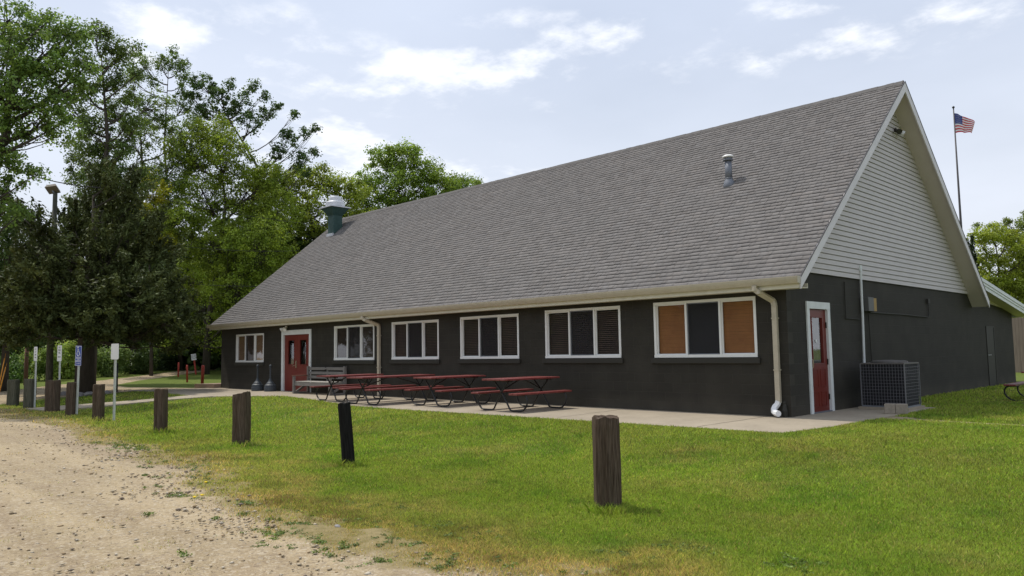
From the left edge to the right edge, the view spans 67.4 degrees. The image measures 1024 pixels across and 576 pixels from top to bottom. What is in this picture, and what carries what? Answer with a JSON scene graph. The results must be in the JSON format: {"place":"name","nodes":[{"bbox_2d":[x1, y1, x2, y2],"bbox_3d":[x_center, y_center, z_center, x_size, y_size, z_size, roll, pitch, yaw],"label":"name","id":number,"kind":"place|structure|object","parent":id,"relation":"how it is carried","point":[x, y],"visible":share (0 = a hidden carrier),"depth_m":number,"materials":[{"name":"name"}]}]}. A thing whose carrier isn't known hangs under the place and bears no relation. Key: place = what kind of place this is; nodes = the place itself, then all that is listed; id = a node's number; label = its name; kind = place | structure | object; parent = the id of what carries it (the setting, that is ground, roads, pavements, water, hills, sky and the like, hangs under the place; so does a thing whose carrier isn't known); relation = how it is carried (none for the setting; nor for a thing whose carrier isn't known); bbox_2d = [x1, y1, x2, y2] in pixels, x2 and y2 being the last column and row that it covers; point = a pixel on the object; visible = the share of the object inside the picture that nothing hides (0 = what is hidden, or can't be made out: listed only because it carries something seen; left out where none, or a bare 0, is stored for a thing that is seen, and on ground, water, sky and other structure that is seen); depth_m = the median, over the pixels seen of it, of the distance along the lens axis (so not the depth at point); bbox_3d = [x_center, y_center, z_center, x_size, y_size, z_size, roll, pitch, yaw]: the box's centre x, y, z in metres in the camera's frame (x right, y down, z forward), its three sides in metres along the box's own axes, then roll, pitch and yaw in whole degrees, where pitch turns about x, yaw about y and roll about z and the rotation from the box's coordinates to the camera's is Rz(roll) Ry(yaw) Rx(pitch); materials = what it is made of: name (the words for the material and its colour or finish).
{"place":"outdoors","nodes":[
{"label":"outdoors","id":0,"kind":"place"},
{"bbox_2d":[0,165,100,187],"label":"overhead cable","id":1,"kind":"object","parent":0,"point":[58,182],"visible":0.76,"depth_m":29.45,"materials":[{"name":"grey plastic"}]},
{"bbox_2d":[118,188,327,225],"bbox_3d":[-13.646,-3.933,37.000,11.296,1.152,0.017,2,-6,-33],"label":"overhead cable","id":2,"kind":"object","parent":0,"point":[233,213],"visible":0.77,"depth_m":37.11,"materials":[{"name":"grey plastic"}]},
{"bbox_2d":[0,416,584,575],"bbox_3d":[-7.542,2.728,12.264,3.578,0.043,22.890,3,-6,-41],"label":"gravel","id":3,"kind":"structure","parent":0,"point":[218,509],"depth_m":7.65,"materials":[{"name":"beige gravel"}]},
{"bbox_2d":[0,382,1023,575],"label":"grass","id":4,"kind":"structure","parent":0,"point":[559,491],"depth_m":8.75,"materials":[{"name":"green plant"}]},
{"bbox_2d":[0,366,1023,575],"bbox_3d":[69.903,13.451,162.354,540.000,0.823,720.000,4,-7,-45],"label":"ground","id":5,"kind":"structure","parent":0,"point":[262,560],"depth_m":7.85,"materials":[{"name":"green plant"}]},
{"bbox_2d":[0,354,5,381],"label":"guy wire guard","id":6,"kind":"object","parent":5,"relation":"on","point":[2,368],"visible":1,"depth_m":29.42,"materials":[{"name":"orange plastic"}]},
{"bbox_2d":[0,364,6,389],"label":"guy wire guard","id":7,"kind":"object","parent":5,"relation":"on","point":[3,378],"visible":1,"depth_m":29.04,"materials":[{"name":"orange plastic"}]},
{"bbox_2d":[6,379,19,405],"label":"wooden post","id":8,"kind":"object","parent":5,"relation":"on","point":[13,391],"visible":0.88,"depth_m":26.48,"materials":[{"name":"grey wood"}]},
{"bbox_2d":[0,351,31,382],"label":"bush","id":9,"kind":"object","parent":5,"relation":"on","point":[16,370],"visible":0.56,"depth_m":43.45,"materials":[{"name":"green plant"}]},
{"bbox_2d":[0,201,46,391],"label":"evergreen tree","id":10,"kind":"object","parent":5,"relation":"on","point":[6,242],"visible":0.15,"depth_m":35.68,"materials":[{"name":"green plant"}]},
{"bbox_2d":[23,347,28,384],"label":"rusty pole","id":11,"kind":"object","parent":5,"relation":"on","point":[26,363],"visible":0.61,"depth_m":40.56,"materials":[{"name":"brown metal"}]},
{"bbox_2d":[23,378,36,408],"bbox_3d":[-15.704,3.512,25.024,0.287,1.119,0.288,-2,-5,7],"label":"wooden post","id":12,"kind":"object","parent":5,"relation":"on","point":[28,397],"visible":0.86,"depth_m":24.91,"materials":[{"name":"grey wood"}]},
{"bbox_2d":[34,347,37,406],"bbox_3d":[-15.522,3.016,25.016,0.260,2.200,0.038,-4,-6,37],"label":"parking sign","id":13,"kind":"object","parent":5,"relation":"on","point":[35,353],"visible":0.98,"depth_m":25.02,"materials":[{"name":"metal"}]},
{"bbox_2d":[14,340,69,380],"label":"bush","id":14,"kind":"object","parent":5,"relation":"on","point":[41,361],"visible":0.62,"depth_m":45.41,"materials":[{"name":"green plant"}]},
{"bbox_2d":[44,380,60,411],"bbox_3d":[-13.956,3.350,23.349,0.329,1.110,0.329,-1,-5,0],"label":"wooden post","id":15,"kind":"object","parent":5,"relation":"on","point":[52,394],"visible":0.86,"depth_m":23.22,"materials":[{"name":"brown wood"}]},
{"bbox_2d":[45,184,60,384],"bbox_3d":[-18.781,0.207,31.216,0.488,8.960,0.397,-1,-5,-1],"label":"utility pole","id":16,"kind":"object","parent":5,"relation":"on","point":[53,189],"visible":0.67,"depth_m":31.07,"materials":[{"name":"brown"}]},
{"bbox_2d":[0,0,107,231],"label":"deciduous tree","id":17,"kind":"object","parent":5,"relation":"on","point":[17,75],"visible":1,"depth_m":26.80,"materials":[{"name":"green plant"}]},
{"bbox_2d":[57,345,61,379],"bbox_3d":[-14.312,2.925,24.285,0.310,2.220,0.038,-4,-6,37],"label":"parking sign","id":18,"kind":"object","parent":5,"relation":"on","point":[59,353],"visible":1,"depth_m":24.32,"materials":[{"name":"metal"}]},
{"bbox_2d":[44,339,77,378],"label":"bush","id":19,"kind":"object","parent":5,"relation":"on","point":[68,370],"visible":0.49,"depth_m":47.84,"materials":[{"name":"green plant"}]},
{"bbox_2d":[65,382,78,415],"bbox_3d":[-12.422,3.202,21.701,0.257,1.087,0.256,0,-5,5],"label":"wooden post","id":20,"kind":"object","parent":5,"relation":"on","point":[70,402],"visible":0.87,"depth_m":21.59,"materials":[{"name":"brown wood"}]},
{"bbox_2d":[75,346,81,413],"bbox_3d":[-12.258,2.709,21.672,0.330,2.160,0.058,-2,-5,33],"label":"parking sign","id":21,"kind":"object","parent":5,"relation":"on","point":[78,354],"visible":1,"depth_m":21.69,"materials":[{"name":"metal"}]},
{"bbox_2d":[83,391,92,395],"bbox_3d":[-16.450,4.141,29.872,0.374,0.235,0.536,4,-7,-45],"label":"edging stone","id":22,"kind":"object","parent":5,"relation":"on","point":[89,393],"visible":0.58,"depth_m":29.73,"materials":[{"name":"grey stone"}]},
{"bbox_2d":[92,384,104,420],"bbox_3d":[-10.697,3.028,19.882,0.236,1.080,0.236,-1,-5,-5],"label":"wooden post","id":23,"kind":"object","parent":5,"relation":"on","point":[98,401],"visible":0.84,"depth_m":19.80,"materials":[{"name":"brown wood"}]},
{"bbox_2d":[46,18,161,373],"bbox_3d":[-21.217,-4.349,40.056,5.452,19.049,4.170,-3,-5,23],"label":"tall tree","id":24,"kind":"object","parent":5,"relation":"on","point":[102,149],"visible":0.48,"depth_m":39.89,"materials":[{"name":"green plant"}]},
{"bbox_2d":[0,155,208,392],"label":"juniper tree","id":25,"kind":"object","parent":5,"relation":"on","point":[92,303],"visible":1,"depth_m":29.19,"materials":[{"name":"green plant"}]},
{"bbox_2d":[96,344,132,376],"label":"bush","id":26,"kind":"object","parent":5,"relation":"on","point":[105,365],"visible":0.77,"depth_m":49.56,"materials":[{"name":"green plant"}]},
{"bbox_2d":[111,344,118,419],"bbox_3d":[-10.084,2.495,19.498,0.330,2.160,0.036,-4,-5,31],"label":"parking sign","id":27,"kind":"object","parent":5,"relation":"on","point":[115,352],"visible":0.78,"depth_m":19.51,"materials":[{"name":"metal"}]},
{"bbox_2d":[116,363,117,391],"bbox_3d":[-15.955,3.723,31.047,0.067,1.350,0.070,4,-7,-45],"label":"dark stake","id":28,"kind":"object","parent":5,"relation":"on","point":[117,379],"visible":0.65,"depth_m":31.03,"materials":[{"name":"black metal"}]},
{"bbox_2d":[26,395,212,411],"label":"walkway","id":29,"kind":"structure","parent":5,"relation":"on","point":[89,406],"depth_m":24.93,"materials":[{"name":"concrete"}]},
{"bbox_2d":[120,343,159,374],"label":"bush","id":30,"kind":"object","parent":5,"relation":"on","point":[142,366],"visible":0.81,"depth_m":51.54,"materials":[{"name":"green plant"}]},
{"bbox_2d":[61,68,219,373],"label":"deciduous tree","id":31,"kind":"object","parent":5,"relation":"on","point":[147,144],"visible":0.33,"depth_m":51.83,"materials":[{"name":"green plant"}]},
{"bbox_2d":[129,168,184,375],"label":"tree","id":32,"kind":"object","parent":5,"relation":"on","point":[160,189],"visible":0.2,"depth_m":50.01,"materials":[{"name":"green plant"}]},
{"bbox_2d":[153,388,167,432],"bbox_3d":[-7.491,2.689,16.397,0.226,1.080,0.226,-2,-5,10],"label":"wooden post","id":33,"kind":"object","parent":5,"relation":"on","point":[161,408],"visible":0.85,"depth_m":16.31,"materials":[{"name":"brown wood"}]},
{"bbox_2d":[122,44,203,369],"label":"slender tree","id":34,"kind":"object","parent":5,"relation":"on","point":[179,66],"visible":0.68,"depth_m":55.76,"materials":[{"name":"green plant"}]},
{"bbox_2d":[146,343,190,370],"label":"bush","id":35,"kind":"object","parent":5,"relation":"on","point":[167,362],"visible":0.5,"depth_m":55.16,"materials":[{"name":"green plant"}]},
{"bbox_2d":[186,365,187,381],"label":"red bollard","id":36,"kind":"object","parent":5,"relation":"on","point":[186,373],"visible":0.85,"depth_m":40.30,"materials":[{"name":"paint"}]},
{"bbox_2d":[191,354,196,373],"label":"notice sign","id":37,"kind":"object","parent":5,"relation":"on","point":[193,357],"visible":1,"depth_m":51.51,"materials":[{"name":"white metal"}]},
{"bbox_2d":[201,365,204,383],"bbox_3d":[-14.339,4.149,35.602,0.140,1.140,0.133,1,-5,0],"label":"red bollard","id":38,"kind":"object","parent":5,"relation":"on","point":[202,373],"visible":0.85,"depth_m":35.57,"materials":[{"name":"paint"}]},
{"bbox_2d":[146,111,306,373],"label":"maple tree","id":39,"kind":"object","parent":5,"relation":"on","point":[244,266],"visible":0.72,"depth_m":51.30,"materials":[{"name":"green plant"}]},
{"bbox_2d":[232,391,250,445],"bbox_3d":[-4.870,2.417,13.827,0.267,1.118,0.266,-1,-5,5],"label":"wooden post","id":40,"kind":"object","parent":5,"relation":"on","point":[241,417],"visible":0.81,"depth_m":13.72,"materials":[{"name":"brown wood"}]},
{"bbox_2d":[182,71,322,301],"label":"dark sparse tree","id":41,"kind":"object","parent":5,"relation":"on","point":[212,91],"visible":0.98,"depth_m":54.70,"materials":[{"name":"green plant"}]},
{"bbox_2d":[244,160,377,269],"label":"oak tree","id":42,"kind":"object","parent":5,"relation":"on","point":[328,186],"visible":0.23,"depth_m":57.15,"materials":[{"name":"green plant"}]},
{"bbox_2d":[338,402,354,462],"bbox_3d":[-2.390,2.187,11.123,0.187,1.069,0.275,11,-12,-67],"label":"wooden post","id":43,"kind":"object","parent":5,"relation":"on","point":[346,431],"visible":0.76,"depth_m":11.07,"materials":[{"name":"black wood"}]},
{"bbox_2d":[348,136,463,216],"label":"oak tree","id":44,"kind":"object","parent":5,"relation":"on","point":[432,176],"visible":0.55,"depth_m":63.70,"materials":[{"name":"green plant"}]},
{"bbox_2d":[91,437,828,575],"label":"weeds","id":45,"kind":"object","parent":5,"relation":"on","point":[452,556],"visible":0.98,"depth_m":6.67,"materials":[{"name":"green plant"}]},
{"bbox_2d":[440,171,483,191],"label":"oak tree","id":46,"kind":"object","parent":5,"relation":"on","point":[466,181],"visible":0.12,"depth_m":67.46,"materials":[{"name":"green plant"}]},
{"bbox_2d":[0,192,1016,373],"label":"woodland","id":47,"kind":"object","parent":5,"relation":"on","point":[198,351],"visible":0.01,"depth_m":57.09,"materials":[{"name":"green plant"}]},
{"bbox_2d":[592,415,621,507],"bbox_3d":[0.963,1.841,7.790,0.262,1.090,0.262,-1,-5,-3],"label":"wooden post","id":48,"kind":"object","parent":5,"relation":"on","point":[606,458],"visible":0.81,"depth_m":7.68,"materials":[{"name":"brown wood"}]},
{"bbox_2d":[207,80,1023,417],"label":"lodge building","id":49,"kind":"structure","parent":5,"relation":"on","point":[803,260],"depth_m":19.86,"materials":[{"name":"paint"}]},
{"bbox_2d":[234,333,263,365],"bbox_3d":[-10.488,2.469,30.752,0.145,1.255,2.540,4,-7,-45],"label":"window","id":50,"kind":"structure","parent":49,"relation":"in","point":[248,342],"depth_m":30.75,"materials":[{"name":"white plastic"}]},
{"bbox_2d":[281,329,311,392],"bbox_3d":[-7.869,2.666,28.078,0.170,2.270,2.140,4,-7,-45],"label":"double door","id":51,"kind":"structure","parent":49,"relation":"in","point":[287,369],"depth_m":28.19,"materials":[{"name":"red paint"}]},
{"bbox_2d":[332,324,374,363],"bbox_3d":[-5.234,1.871,25.461,0.145,1.280,2.520,4,-7,-45],"label":"window","id":52,"kind":"structure","parent":49,"relation":"in","point":[354,333],"depth_m":25.45,"materials":[{"name":"white plastic"}]},
{"bbox_2d":[389,319,439,363],"bbox_3d":[-2.923,1.632,23.132,0.145,1.280,2.440,4,-7,-45],"label":"window","id":53,"kind":"structure","parent":49,"relation":"in","point":[415,333],"depth_m":23.11,"materials":[{"name":"white plastic"}]},
{"bbox_2d":[458,313,520,362],"bbox_3d":[-0.626,1.392,20.817,0.145,1.295,2.460,4,-7,-45],"label":"window","id":54,"kind":"structure","parent":49,"relation":"in","point":[489,327],"depth_m":20.79,"materials":[{"name":"white plastic"}]},
{"bbox_2d":[542,306,623,362],"bbox_3d":[1.678,1.146,18.495,0.145,1.320,2.500,4,-7,-45],"label":"window","id":55,"kind":"structure","parent":49,"relation":"in","point":[583,329],"depth_m":18.46,"materials":[{"name":"white plastic"}]},
{"bbox_2d":[651,296,760,362],"bbox_3d":[4.010,0.913,16.144,0.145,1.335,2.580,4,-7,-45],"label":"window","id":56,"kind":"structure","parent":49,"relation":"in","point":[706,333],"depth_m":16.08,"materials":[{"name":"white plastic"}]},
{"bbox_2d":[805,301,834,413],"bbox_3d":[6.277,1.422,15.741,1.098,2.270,0.144,4,-7,-45],"label":"side door","id":57,"kind":"structure","parent":49,"relation":"in","point":[820,362],"depth_m":15.82,"materials":[{"name":"red paint"}]},
{"bbox_2d":[985,326,997,385],"bbox_3d":[15.391,2.174,24.655,0.920,1.900,0.020,4,-7,-45],"label":"utility door","id":58,"kind":"structure","parent":49,"relation":"in","point":[990,337],"depth_m":24.66,"materials":[{"name":"grey paint"}]},
{"bbox_2d":[952,106,962,228],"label":"flagpole","id":59,"kind":"object","parent":5,"relation":"on","point":[959,201],"visible":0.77,"depth_m":48.27,"materials":[{"name":"grey metal"}]},
{"bbox_2d":[954,113,974,132],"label":"flag","id":60,"kind":"object","parent":59,"relation":"attached to","point":[964,124],"visible":1,"depth_m":48.84,"materials":[{"name":"multicoloured fabric"}]},
{"bbox_2d":[966,234,978,269],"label":"dark conifer","id":61,"kind":"object","parent":5,"relation":"on","point":[972,247],"visible":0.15,"depth_m":45.75,"materials":[{"name":"green plant"}]},
{"bbox_2d":[966,221,1023,317],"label":"oak tree","id":62,"kind":"object","parent":5,"relation":"on","point":[1006,282],"visible":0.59,"depth_m":59.34,"materials":[{"name":"green plant"}]},
{"bbox_2d":[971,210,1023,250],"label":"oak tree","id":63,"kind":"object","parent":5,"relation":"on","point":[1020,221],"visible":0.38,"depth_m":77.91,"materials":[{"name":"green plant"}]},
{"bbox_2d":[1003,371,1023,400],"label":"picnic table","id":64,"kind":"object","parent":5,"relation":"on","point":[1017,384],"visible":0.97,"depth_m":18.62,"materials":[{"name":"red wood"}]},
{"bbox_2d":[1012,317,1023,372],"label":"wooden fence","id":65,"kind":"object","parent":5,"relation":"on","point":[1018,331],"visible":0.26,"depth_m":35.45,"materials":[{"name":"brown wood"}]},
{"bbox_2d":[0,0,1023,279],"label":"sky","id":66,"kind":"structure","parent":0,"point":[494,90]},
{"bbox_2d":[124,388,935,432],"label":"patio","id":67,"kind":"structure","parent":0,"point":[771,424],"depth_m":16.08,"materials":[{"name":"concrete"}]},
{"bbox_2d":[194,383,220,387],"bbox_3d":[-12.624,4.229,32.978,1.520,0.270,1.180,4,-7,-45],"label":"concrete step","id":68,"kind":"object","parent":67,"relation":"on","point":[211,385],"visible":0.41,"depth_m":32.51,"materials":[{"name":"beige concrete"}]},
{"bbox_2d":[251,365,263,390],"bbox_3d":[-9.686,3.414,29.252,0.450,0.990,0.450,4,-7,-45],"label":"cigarette receptacle","id":69,"kind":"object","parent":67,"relation":"on","point":[257,384],"visible":0.99,"depth_m":29.10,"materials":[{"name":"plastic"}]},
{"bbox_2d":[264,365,276,391],"bbox_3d":[-9.011,3.354,28.657,0.450,0.990,0.450,4,-7,-45],"label":"cigarette receptacle","id":70,"kind":"object","parent":67,"relation":"on","point":[270,386],"visible":1,"depth_m":28.50,"materials":[{"name":"plastic"}]},
{"bbox_2d":[291,366,346,395],"bbox_3d":[-6.545,3.129,26.042,0.700,0.930,2.460,4,-7,-45],"label":"bench","id":71,"kind":"object","parent":67,"relation":"on","point":[303,384],"visible":0.78,"depth_m":26.15,"materials":[{"name":"grey wood"}]},
{"bbox_2d":[309,374,390,401],"bbox_3d":[-4.741,2.912,22.558,1.837,0.729,1.618,4,-7,-45],"label":"picnic table","id":72,"kind":"object","parent":67,"relation":"on","point":[332,386],"visible":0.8,"depth_m":22.36,"materials":[{"name":"red wood"}]},
{"bbox_2d":[338,374,443,404],"bbox_3d":[-3.288,2.764,21.049,2.447,0.729,1.618,4,-7,-45],"label":"picnic table","id":73,"kind":"object","parent":67,"relation":"on","point":[366,388],"visible":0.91,"depth_m":20.76,"materials":[{"name":"red wood"}]},
{"bbox_2d":[404,375,495,406],"bbox_3d":[-1.585,2.633,19.786,1.837,0.728,1.618,4,-7,-45],"label":"picnic table","id":74,"kind":"object","parent":67,"relation":"on","point":[449,390],"visible":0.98,"depth_m":19.61,"materials":[{"name":"red wood"}]},
{"bbox_2d":[471,376,571,411],"bbox_3d":[0.226,2.439,17.789,1.835,0.729,1.618,4,-7,-45],"label":"picnic table","id":75,"kind":"object","parent":67,"relation":"on","point":[511,379],"visible":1,"depth_m":17.64,"materials":[{"name":"red wood"}]},
{"bbox_2d":[858,360,924,410],"bbox_3d":[8.085,2.071,16.415,1.000,1.070,1.000,4,-7,-45],"label":"air conditioner","id":76,"kind":"object","parent":67,"relation":"on","point":[891,381],"visible":0.92,"depth_m":16.14,"materials":[{"name":"metal"}]},
{"bbox_2d":[884,403,907,413],"bbox_3d":[7.553,2.373,15.110,0.400,0.190,0.200,-4,-6,33],"label":"concrete block","id":77,"kind":"object","parent":67,"relation":"on","point":[891,408],"depth_m":15.03,"materials":[{"name":"grey concrete"}]}
]}

